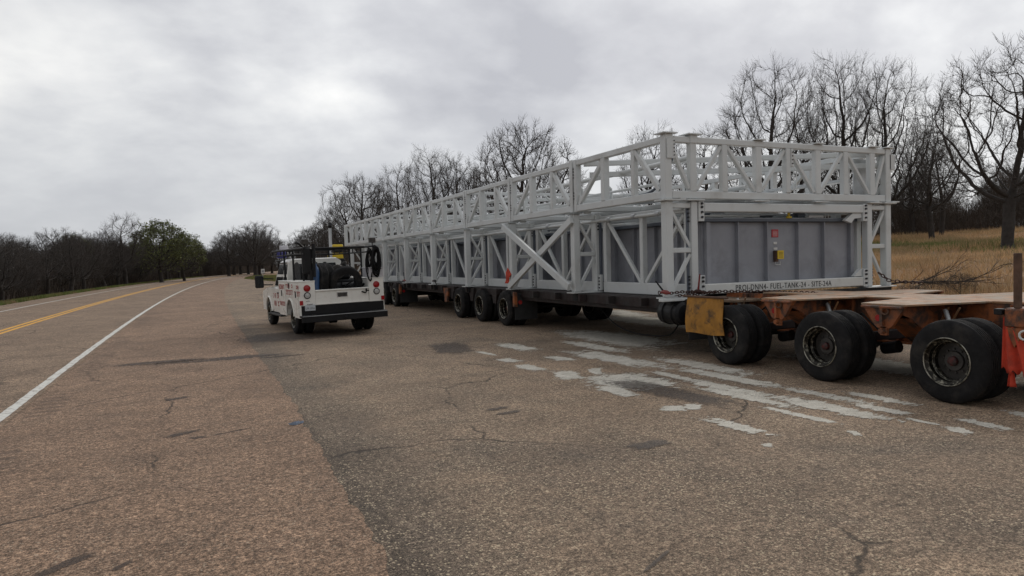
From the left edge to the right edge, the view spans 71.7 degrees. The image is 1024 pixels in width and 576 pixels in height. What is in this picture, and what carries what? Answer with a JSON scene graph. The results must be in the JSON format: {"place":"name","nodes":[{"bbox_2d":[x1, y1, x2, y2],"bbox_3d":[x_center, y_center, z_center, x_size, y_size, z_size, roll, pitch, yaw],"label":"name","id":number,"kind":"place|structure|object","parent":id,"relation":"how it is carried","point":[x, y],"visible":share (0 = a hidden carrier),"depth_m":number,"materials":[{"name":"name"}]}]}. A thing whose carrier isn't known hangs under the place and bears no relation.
{"place":"outdoors","nodes":[
{"label":"outdoors","id":0,"kind":"place"},
{"bbox_2d":[0,271,277,427],"bbox_3d":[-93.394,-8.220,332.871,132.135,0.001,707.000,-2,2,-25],"label":"road","id":1,"kind":"structure","parent":0,"point":[33,356],"depth_m":24.45,"materials":[{"name":"asphalt"}]},
{"bbox_2d":[0,276,223,333],"bbox_3d":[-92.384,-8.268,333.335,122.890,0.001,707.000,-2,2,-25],"label":"yellow centre line","id":2,"kind":"object","parent":1,"relation":"on","point":[69,312],"visible":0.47,"depth_m":31.61,"materials":[{"name":"paint"}]},
{"bbox_2d":[0,274,241,330],"bbox_3d":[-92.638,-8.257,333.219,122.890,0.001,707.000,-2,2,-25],"label":"yellow centre line","id":3,"kind":"object","parent":1,"relation":"on","point":[72,309],"visible":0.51,"depth_m":33.53,"materials":[{"name":"paint"}]},
{"bbox_2d":[0,272,388,575],"bbox_3d":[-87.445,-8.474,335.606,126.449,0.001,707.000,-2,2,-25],"label":"shoulder","id":4,"kind":"object","parent":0,"point":[102,469],"visible":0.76,"depth_m":6.69},
{"bbox_2d":[32,554,90,575],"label":"oil stain","id":5,"kind":"object","parent":4,"relation":"on","point":[68,562],"visible":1,"depth_m":4.60,"materials":[{"name":"brown"}]},
{"bbox_2d":[0,275,242,421],"bbox_3d":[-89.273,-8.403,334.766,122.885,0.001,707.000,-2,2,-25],"label":"white edge line","id":6,"kind":"object","parent":4,"relation":"on","point":[7,412],"visible":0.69,"depth_m":13.09,"materials":[{"name":"paint"}]},
{"bbox_2d":[117,358,199,365],"bbox_3d":[-7.254,1.532,14.622,2.302,0.001,0.798,-2,2,-25],"label":"oil stain","id":7,"kind":"object","parent":4,"relation":"on","point":[158,362],"visible":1,"depth_m":14.64,"materials":[{"name":"brown"}]},
{"bbox_2d":[156,354,275,364],"bbox_3d":[-6.082,1.491,14.918,3.901,0.001,0.889,-3,3,-31],"label":"oil stain","id":8,"kind":"object","parent":4,"relation":"on","point":[231,357],"visible":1,"depth_m":14.96,"materials":[{"name":"brown"}]},
{"bbox_2d":[294,261,346,279],"bbox_3d":[-5.800,-0.246,21.509,1.600,1.096,1.000,-3,2,-30],"label":"hose reel","id":9,"kind":"object","parent":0,"point":[298,272],"visible":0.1,"depth_m":21.01,"materials":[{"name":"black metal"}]},
{"bbox_2d":[0,0,1023,262],"label":"sky","id":10,"kind":"structure","parent":0,"point":[207,117],"materials":[{"name":"grey"}]},
{"bbox_2d":[3,232,1023,425],"bbox_3d":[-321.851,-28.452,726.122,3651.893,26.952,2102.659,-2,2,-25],"label":"ground","id":11,"kind":"structure","parent":0,"point":[1002,279],"depth_m":31.15,"materials":[{"name":"soil"}]},
{"bbox_2d":[0,232,31,300],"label":"bare tree","id":12,"kind":"object","parent":11,"relation":"on","point":[16,273],"visible":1,"depth_m":51.97,"materials":[{"name":"brown plant"}]},
{"bbox_2d":[0,237,51,294],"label":"bare tree","id":13,"kind":"object","parent":11,"relation":"on","point":[33,274],"visible":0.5,"depth_m":58.93,"materials":[{"name":"brown plant"}]},
{"bbox_2d":[24,240,73,293],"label":"bare tree","id":14,"kind":"object","parent":11,"relation":"on","point":[47,283],"visible":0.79,"depth_m":66.20,"materials":[{"name":"brown plant"}]},
{"bbox_2d":[22,226,91,291],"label":"bare tree","id":15,"kind":"object","parent":11,"relation":"on","point":[46,238],"visible":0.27,"depth_m":83.17,"materials":[{"name":"brown plant"}]},
{"bbox_2d":[37,240,85,291],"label":"bare tree","id":16,"kind":"object","parent":11,"relation":"on","point":[67,281],"visible":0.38,"depth_m":73.42,"materials":[{"name":"brown plant"}]},
{"bbox_2d":[44,226,90,290],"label":"bare tree","id":17,"kind":"object","parent":11,"relation":"on","point":[72,280],"visible":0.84,"depth_m":72.34,"materials":[{"name":"brown plant"}]},
{"bbox_2d":[55,229,112,272],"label":"bare tree","id":18,"kind":"object","parent":11,"relation":"on","point":[94,247],"visible":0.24,"depth_m":88.81,"materials":[{"name":"brown plant"}]},
{"bbox_2d":[53,233,117,289],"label":"bare tree","id":19,"kind":"object","parent":11,"relation":"on","point":[92,268],"visible":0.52,"depth_m":80.52,"materials":[{"name":"brown plant"}]},
{"bbox_2d":[0,276,203,305],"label":"verge grass","id":20,"kind":"structure","parent":11,"relation":"on","point":[17,300],"depth_m":62.62,"materials":[{"name":"plant"}]},
{"bbox_2d":[87,229,131,286],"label":"bare tree","id":21,"kind":"object","parent":11,"relation":"on","point":[114,252],"visible":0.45,"depth_m":94.64,"materials":[{"name":"brown plant"}]},
{"bbox_2d":[101,237,139,285],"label":"bare tree","id":22,"kind":"object","parent":11,"relation":"on","point":[119,275],"visible":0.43,"depth_m":98.64,"materials":[{"name":"brown plant"}]},
{"bbox_2d":[96,210,149,283],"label":"bare tree","id":23,"kind":"object","parent":11,"relation":"on","point":[125,278],"visible":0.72,"depth_m":99.50,"materials":[{"name":"brown plant"}]},
{"bbox_2d":[0,237,277,300],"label":"roadside thicket","id":24,"kind":"object","parent":11,"relation":"on","point":[15,293],"visible":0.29,"depth_m":90.16,"materials":[{"name":"plant"}]},
{"bbox_2d":[127,217,198,281],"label":"green tree","id":25,"kind":"object","parent":11,"relation":"on","point":[152,230],"visible":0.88,"depth_m":110.79,"materials":[{"name":"green plant"}]},
{"bbox_2d":[156,234,207,280],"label":"green tree","id":26,"kind":"object","parent":11,"relation":"on","point":[201,251],"visible":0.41,"depth_m":121.16,"materials":[{"name":"green plant"}]},
{"bbox_2d":[207,230,247,275],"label":"bare tree","id":27,"kind":"object","parent":11,"relation":"on","point":[228,264],"visible":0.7,"depth_m":182.17,"materials":[{"name":"brown plant"}]},
{"bbox_2d":[208,233,261,274],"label":"bare tree","id":28,"kind":"object","parent":11,"relation":"on","point":[234,267],"visible":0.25,"depth_m":204.23,"materials":[{"name":"brown plant"}]},
{"bbox_2d":[217,222,285,275],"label":"bare tree","id":29,"kind":"object","parent":11,"relation":"on","point":[255,260],"visible":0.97,"depth_m":174.03,"materials":[{"name":"brown plant"}]},
{"bbox_2d":[238,230,274,273],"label":"bare tree","id":30,"kind":"object","parent":11,"relation":"on","point":[267,256],"visible":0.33,"depth_m":184.84,"materials":[{"name":"brown plant"}]},
{"bbox_2d":[244,231,278,274],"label":"bare tree","id":31,"kind":"object","parent":11,"relation":"on","point":[259,270],"visible":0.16,"depth_m":189.98,"materials":[{"name":"brown plant"}]},
{"bbox_2d":[286,226,328,257],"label":"bare tree","id":32,"kind":"object","parent":11,"relation":"on","point":[303,233],"visible":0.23,"depth_m":159.70,"materials":[{"name":"brown plant"}]},
{"bbox_2d":[294,227,325,258],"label":"bare tree","id":33,"kind":"object","parent":11,"relation":"on","point":[295,246],"visible":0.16,"depth_m":157.95,"materials":[{"name":"brown plant"}]},
{"bbox_2d":[307,212,343,257],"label":"bare tree","id":34,"kind":"object","parent":11,"relation":"on","point":[325,243],"visible":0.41,"depth_m":139.06,"materials":[{"name":"brown plant"}]},
{"bbox_2d":[321,193,376,265],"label":"bare tree","id":35,"kind":"object","parent":11,"relation":"on","point":[343,222],"visible":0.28,"depth_m":123.89,"materials":[{"name":"brown plant"}]},
{"bbox_2d":[312,171,396,257],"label":"bare tree","id":36,"kind":"object","parent":11,"relation":"on","point":[360,211],"visible":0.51,"depth_m":108.13,"materials":[{"name":"brown plant"}]},
{"bbox_2d":[364,162,437,237],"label":"bare tree","id":37,"kind":"object","parent":11,"relation":"on","point":[379,195],"visible":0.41,"depth_m":98.82,"materials":[{"name":"brown plant"}]},
{"bbox_2d":[393,144,465,232],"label":"bare tree","id":38,"kind":"object","parent":11,"relation":"on","point":[406,204],"visible":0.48,"depth_m":90.47,"materials":[{"name":"brown plant"}]},
{"bbox_2d":[421,150,493,228],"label":"bare tree","id":39,"kind":"object","parent":11,"relation":"on","point":[458,179],"visible":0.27,"depth_m":90.31,"materials":[{"name":"brown plant"}]},
{"bbox_2d":[446,162,520,221],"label":"bare tree","id":40,"kind":"object","parent":11,"relation":"on","point":[470,182],"visible":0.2,"depth_m":86.97,"materials":[{"name":"brown plant"}]},
{"bbox_2d":[467,114,589,222],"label":"bare tree","id":41,"kind":"object","parent":11,"relation":"on","point":[516,166],"visible":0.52,"depth_m":70.09,"materials":[{"name":"brown plant"}]},
{"bbox_2d":[528,158,590,214],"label":"bare tree","id":42,"kind":"object","parent":11,"relation":"on","point":[563,203],"visible":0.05,"depth_m":79.23,"materials":[{"name":"brown plant"}]},
{"bbox_2d":[224,278,1023,575],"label":"pullout","id":43,"kind":"structure","parent":11,"relation":"on","point":[438,467],"depth_m":6.67,"materials":[{"name":"asphalt"}]},
{"bbox_2d":[237,328,359,342],"bbox_3d":[-5.938,1.311,19.577,4.738,0.001,3.868,-3,3,-36],"label":"oil stain","id":44,"kind":"object","parent":43,"relation":"on","point":[281,336],"visible":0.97,"depth_m":19.51,"materials":[{"name":"brown"}]},
{"bbox_2d":[255,237,387,333],"bbox_3d":[-6.177,-0.116,22.224,3.126,2.679,6.450,-3,2,-30],"label":"service truck","id":45,"kind":"object","parent":43,"relation":"on","point":[305,304],"visible":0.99,"depth_m":20.06,"materials":[{"name":"white metal"}]},
{"bbox_2d":[295,242,315,280],"bbox_3d":[-5.626,-0.734,19.315,0.499,1.078,0.238,-3,2,-30],"label":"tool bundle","id":46,"kind":"object","parent":45,"relation":"on","point":[308,261],"visible":0.98,"depth_m":19.28,"materials":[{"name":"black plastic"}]},
{"bbox_2d":[307,264,328,289],"bbox_3d":[-5.468,-0.143,19.971,0.278,1.060,1.060,4,-2,-38],"label":"spare tyre","id":47,"kind":"object","parent":45,"relation":"on","point":[323,278],"visible":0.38,"depth_m":19.59,"materials":[{"name":"rubber"}]},
{"bbox_2d":[328,223,344,261],"bbox_3d":[-7.467,-0.812,29.103,1.104,3.620,2.065,-2,2,-25],"label":"power unit","id":48,"kind":"object","parent":45,"relation":"on","point":[340,257],"visible":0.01,"depth_m":28.36,"materials":[{"name":"yellow metal"}]},
{"bbox_2d":[332,261,353,287],"bbox_3d":[-5.087,-0.277,20.862,1.000,1.037,0.990,-3,2,-30],"label":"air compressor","id":49,"kind":"object","parent":45,"relation":"in","point":[344,279],"visible":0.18,"depth_m":20.67,"materials":[{"name":"black metal"}]},
{"bbox_2d":[329,266,362,288],"bbox_3d":[-4.695,-0.166,19.988,0.918,0.918,0.278,-2,16,-24],"label":"spare tyre","id":50,"kind":"object","parent":45,"relation":"on","point":[337,274],"visible":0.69,"depth_m":19.78,"materials":[{"name":"rubber"}]},
{"bbox_2d":[365,248,371,280],"bbox_3d":[-4.061,-0.670,20.174,0.221,0.962,0.429,-2,2,-8],"label":"hose coil","id":51,"kind":"object","parent":45,"relation":"hanging from","point":[369,251],"visible":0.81,"depth_m":20.07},
{"bbox_2d":[362,267,383,276],"bbox_3d":[-4.018,-0.459,20.426,0.450,0.280,0.630,-3,2,-30],"label":"storage bin","id":52,"kind":"object","parent":45,"relation":"on","point":[370,272],"visible":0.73,"depth_m":20.24,"materials":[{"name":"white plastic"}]},
{"bbox_2d":[371,245,381,276],"bbox_3d":[-3.862,-0.752,20.147,0.304,0.913,0.424,-2,2,-13],"label":"hose coil","id":53,"kind":"object","parent":45,"relation":"hanging from","point":[375,266],"visible":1,"depth_m":20.03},
{"bbox_2d":[434,342,473,352],"bbox_3d":[-1.301,1.334,15.757,1.286,0.001,3.011,-2,2,-13],"label":"oil stain","id":54,"kind":"object","parent":43,"relation":"on","point":[453,347],"visible":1,"depth_m":15.74,"materials":[{"name":"brown"}]},
{"bbox_2d":[495,343,537,350],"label":"concrete patch","id":55,"kind":"object","parent":43,"relation":"on","point":[515,346],"visible":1,"depth_m":15.71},
{"bbox_2d":[515,364,544,370],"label":"concrete patch","id":56,"kind":"object","parent":43,"relation":"on","point":[530,367],"visible":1,"depth_m":12.60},
{"bbox_2d":[550,371,583,380],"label":"concrete patch","id":57,"kind":"object","parent":43,"relation":"on","point":[565,375],"visible":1,"depth_m":11.65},
{"bbox_2d":[560,340,631,352],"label":"concrete patch","id":58,"kind":"object","parent":43,"relation":"on","point":[593,346],"visible":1,"depth_m":15.37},
{"bbox_2d":[587,383,639,396],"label":"concrete patch","id":59,"kind":"object","parent":43,"relation":"on","point":[612,389],"visible":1,"depth_m":10.16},
{"bbox_2d":[561,350,682,370],"bbox_3d":[1.944,1.343,13.307,1.172,0.001,4.615,-2,2,-25],"label":"concrete patch","id":60,"kind":"object","parent":43,"relation":"on","point":[621,360],"visible":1,"depth_m":13.31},
{"bbox_2d":[550,329,705,351],"bbox_3d":[2.479,1.188,17.049,2.533,0.001,6.700,-2,2,-25],"label":"concrete patch","id":61,"kind":"object","parent":43,"relation":"on","point":[616,338],"visible":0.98,"depth_m":16.75,"materials":[{"name":"concrete"}]},
{"bbox_2d":[573,372,682,390],"bbox_3d":[1.752,1.438,10.943,1.946,0.001,2.326,-2,2,-15],"label":"concrete patch","id":62,"kind":"object","parent":43,"relation":"on","point":[620,378],"visible":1,"depth_m":11.06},
{"bbox_2d":[611,310,650,317],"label":"concrete patch","id":63,"kind":"object","parent":43,"relation":"on","point":[627,314],"visible":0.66,"depth_m":24.03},
{"bbox_2d":[383,281,891,336],"bbox_3d":[-0.191,0.296,28.115,6.640,1.100,29.500,-2,2,-25],"label":"load trailer","id":64,"kind":"object","parent":43,"relation":"on","point":[504,305],"visible":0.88,"depth_m":20.79,"materials":[{"name":"black metal"}]},
{"bbox_2d":[350,198,896,298],"bbox_3d":[-0.234,-1.230,28.297,6.685,1.972,29.262,-2,2,-25],"label":"truss frame","id":65,"kind":"object","parent":64,"relation":"on","point":[692,215],"visible":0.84,"depth_m":17.05,"materials":[{"name":"paint"}]},
{"bbox_2d":[375,245,426,275],"bbox_3d":[-4.667,-1.501,38.136,4.480,1.550,6.833,-2,2,-25],"label":"fuel tank","id":66,"kind":"object","parent":65,"relation":"on","point":[394,270],"visible":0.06,"depth_m":36.24,"materials":[{"name":"metal"}]},
{"bbox_2d":[411,239,479,277],"bbox_3d":[-1.613,-1.331,31.510,4.480,1.550,6.683,-2,2,-25],"label":"fuel tank","id":67,"kind":"object","parent":65,"relation":"on","point":[459,271],"visible":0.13,"depth_m":29.23,"materials":[{"name":"metal"}]},
{"bbox_2d":[459,230,569,279],"bbox_3d":[1.409,-1.163,24.952,4.480,1.550,6.683,-2,2,-25],"label":"fuel tank","id":68,"kind":"object","parent":65,"relation":"on","point":[498,272],"visible":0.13,"depth_m":23.85,"materials":[{"name":"metal"}]},
{"bbox_2d":[344,131,899,245],"bbox_3d":[-0.450,-2.842,28.880,6.705,1.320,30.577,-2,2,-25],"label":"truss frame","id":69,"kind":"object","parent":65,"relation":"on","point":[606,201],"visible":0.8,"depth_m":16.49,"materials":[{"name":"paint"}]},
{"bbox_2d":[546,213,856,283],"bbox_3d":[4.452,-1.053,18.343,4.480,1.670,6.790,-2,2,-25],"label":"fuel tank","id":70,"kind":"object","parent":65,"relation":"on","point":[752,247],"visible":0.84,"depth_m":15.53,"materials":[{"name":"metal"}]},
{"bbox_2d":[878,272,923,284],"bbox_3d":[8.832,-0.226,16.160,0.939,0.310,0.296,-1,2,16],"label":"tie down chain","id":71,"kind":"object","parent":64,"relation":"on","point":[899,281],"visible":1,"depth_m":16.18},
{"bbox_2d":[601,316,685,328],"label":"concrete patch","id":72,"kind":"object","parent":43,"relation":"on","point":[651,321],"visible":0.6,"depth_m":21.34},
{"bbox_2d":[628,440,670,448],"bbox_3d":[1.395,1.587,7.194,0.711,0.001,0.329,-3,3,-32],"label":"oil stain","id":73,"kind":"object","parent":43,"relation":"on","point":[649,444],"visible":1,"depth_m":7.20,"materials":[{"name":"grey"}]},
{"bbox_2d":[608,380,731,408],"bbox_3d":[2.213,1.461,9.978,0.876,0.001,3.350,-3,3,-31],"label":"oil stain","id":74,"kind":"object","parent":43,"relation":"on","point":[658,389],"visible":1,"depth_m":9.96,"materials":[{"name":"grey"}]},
{"bbox_2d":[658,405,687,410],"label":"concrete patch","id":75,"kind":"object","parent":43,"relation":"on","point":[674,408],"visible":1,"depth_m":8.87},
{"bbox_2d":[648,356,766,376],"bbox_3d":[3.298,1.347,12.330,0.835,0.001,3.681,-2,2,-25],"label":"concrete patch","id":76,"kind":"object","parent":43,"relation":"on","point":[712,366],"visible":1,"depth_m":12.18,"materials":[{"name":"concrete"}]},
{"bbox_2d":[675,377,773,398],"bbox_3d":[3.036,1.433,10.225,0.543,0.001,3.128,-3,2,-27],"label":"concrete patch","id":77,"kind":"object","parent":43,"relation":"on","point":[718,386],"visible":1,"depth_m":10.20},
{"bbox_2d":[673,365,801,391],"bbox_3d":[3.358,1.391,11.069,0.652,0.001,3.605,-2,2,-25],"label":"concrete patch","id":78,"kind":"object","parent":43,"relation":"on","point":[740,379],"visible":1,"depth_m":10.94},
{"bbox_2d":[699,416,780,435],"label":"concrete patch","id":79,"kind":"object","parent":43,"relation":"on","point":[738,426],"visible":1,"depth_m":7.86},
{"bbox_2d":[692,386,805,408],"bbox_3d":[3.115,1.457,9.491,0.522,0.001,2.656,-2,2,-25],"label":"concrete patch","id":80,"kind":"object","parent":43,"relation":"on","point":[733,394],"visible":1,"depth_m":9.49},
{"bbox_2d":[757,407,841,424],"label":"concrete patch","id":81,"kind":"object","parent":43,"relation":"on","point":[802,415],"visible":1,"depth_m":8.31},
{"bbox_2d":[783,386,877,403],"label":"concrete patch","id":82,"kind":"object","parent":43,"relation":"on","point":[827,396],"visible":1,"depth_m":9.44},
{"bbox_2d":[758,394,905,422],"bbox_3d":[3.872,1.467,8.685,0.700,0.001,2.810,-2,2,-25],"label":"concrete patch","id":83,"kind":"object","parent":43,"relation":"on","point":[811,404],"visible":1,"depth_m":8.69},
{"bbox_2d":[682,253,1023,403],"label":"orange dolly","id":84,"kind":"object","parent":43,"relation":"on","point":[954,342],"visible":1,"depth_m":10.23,"materials":[{"name":"paint"}]},
{"bbox_2d":[675,290,817,296],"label":"beam","id":85,"kind":"structure","parent":84,"relation":"on","point":[733,291],"depth_m":13.71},
{"bbox_2d":[1001,316,1023,376],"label":"warning flag","id":86,"kind":"object","parent":84,"relation":"hanging from","point":[1012,358],"visible":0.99,"depth_m":7.98,"materials":[{"name":"red fabric"}]},
{"bbox_2d":[1007,372,1016,386],"bbox_3d":[5.666,1.036,8.035,0.046,0.171,0.100,-2,2,-25],"label":"cloth scrap","id":87,"kind":"object","parent":86,"relation":"hanging from","point":[1011,382],"visible":1,"depth_m":8.02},
{"bbox_2d":[851,402,915,415],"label":"concrete patch","id":88,"kind":"object","parent":43,"relation":"on","point":[877,408],"visible":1,"depth_m":8.52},
{"bbox_2d":[843,391,927,407],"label":"concrete patch","id":89,"kind":"object","parent":43,"relation":"on","point":[887,400],"visible":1,"depth_m":9.16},
{"bbox_2d":[771,351,1023,389],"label":"concrete patch","id":90,"kind":"object","parent":43,"relation":"on","point":[896,367],"visible":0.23,"depth_m":11.63,"materials":[{"name":"concrete"}]},
{"bbox_2d":[942,426,972,434],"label":"concrete patch","id":91,"kind":"object","parent":43,"relation":"on","point":[958,429],"visible":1,"depth_m":7.46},
{"bbox_2d":[960,419,1014,430],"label":"concrete patch","id":92,"kind":"object","parent":43,"relation":"on","point":[987,425],"visible":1,"depth_m":7.66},
{"bbox_2d":[244,275,1011,312],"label":"verge grass","id":93,"kind":"structure","parent":11,"relation":"on","point":[252,277],"depth_m":131.36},
{"bbox_2d":[615,118,697,205],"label":"bare tree","id":94,"kind":"object","parent":11,"relation":"on","point":[646,178],"visible":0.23,"depth_m":65.33,"materials":[{"name":"brown plant"}]},
{"bbox_2d":[316,160,1023,271],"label":"wood edge brush","id":95,"kind":"object","parent":11,"relation":"on","point":[978,218],"visible":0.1,"depth_m":73.82,"materials":[{"name":"plant"}]},
{"bbox_2d":[672,121,749,191],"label":"bare tree","id":96,"kind":"object","parent":11,"relation":"on","point":[705,187],"visible":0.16,"depth_m":62.84,"materials":[{"name":"brown plant"}]},
{"bbox_2d":[711,50,851,192],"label":"bare tree","id":97,"kind":"object","parent":11,"relation":"on","point":[771,130],"visible":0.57,"depth_m":58.42,"materials":[{"name":"brown plant"}]},
{"bbox_2d":[773,109,840,193],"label":"bare tree","id":98,"kind":"object","parent":11,"relation":"on","point":[809,151],"visible":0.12,"depth_m":65.26,"materials":[{"name":"brown plant"}]},
{"bbox_2d":[790,49,902,217],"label":"bare tree","id":99,"kind":"object","parent":11,"relation":"on","point":[843,121],"visible":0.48,"depth_m":60.52,"materials":[{"name":"brown plant"}]},
{"bbox_2d":[834,54,955,241],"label":"bare tree","id":100,"kind":"object","parent":11,"relation":"on","point":[895,196],"visible":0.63,"depth_m":58.49,"materials":[{"name":"brown plant"}]},
{"bbox_2d":[781,226,1023,294],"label":"dry grass","id":101,"kind":"structure","parent":11,"relation":"on","point":[954,235],"depth_m":35.74,"materials":[{"name":"plant"}]},
{"bbox_2d":[875,123,946,234],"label":"bare tree","id":102,"kind":"object","parent":11,"relation":"on","point":[910,213],"visible":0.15,"depth_m":73.64,"materials":[{"name":"brown plant"}]},
{"bbox_2d":[916,275,949,290],"bbox_3d":[14.909,0.017,25.033,1.244,0.985,1.126,1,3,43],"label":"bare shrub","id":103,"kind":"object","parent":11,"relation":"on","point":[935,279],"visible":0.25,"depth_m":25.01,"materials":[{"name":"brown plant"}]},
{"bbox_2d":[900,118,972,239],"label":"bare tree","id":104,"kind":"object","parent":11,"relation":"on","point":[928,207],"visible":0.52,"depth_m":59.53,"materials":[{"name":"brown plant"}]},
{"bbox_2d":[861,234,1023,255],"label":"dry grass","id":105,"kind":"structure","parent":11,"relation":"on","point":[903,244],"depth_m":47.75,"materials":[{"name":"plant"}]},
{"bbox_2d":[914,128,973,234],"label":"bare tree","id":106,"kind":"object","parent":11,"relation":"on","point":[942,221],"visible":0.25,"depth_m":65.49,"materials":[{"name":"brown plant"}]},
{"bbox_2d":[936,272,977,293],"bbox_3d":[15.238,-0.030,24.006,1.251,1.095,1.382,-2,2,-17],"label":"bare shrub","id":107,"kind":"object","parent":11,"relation":"on","point":[961,276],"visible":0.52,"depth_m":24.00,"materials":[{"name":"brown plant"}]},
{"bbox_2d":[891,242,1023,293],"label":"brush pile","id":108,"kind":"object","parent":11,"relation":"on","point":[946,282],"visible":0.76,"depth_m":20.99,"materials":[{"name":"brown plant"}]},
{"bbox_2d":[900,33,1023,250],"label":"bare tree","id":109,"kind":"object","parent":11,"relation":"on","point":[1009,200],"visible":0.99,"depth_m":41.80,"materials":[{"name":"brown plant"}]},
{"bbox_2d":[977,157,1023,213],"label":"bare tree","id":110,"kind":"object","parent":11,"relation":"on","point":[1000,178],"visible":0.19,"depth_m":77.87,"materials":[{"name":"brown plant"}]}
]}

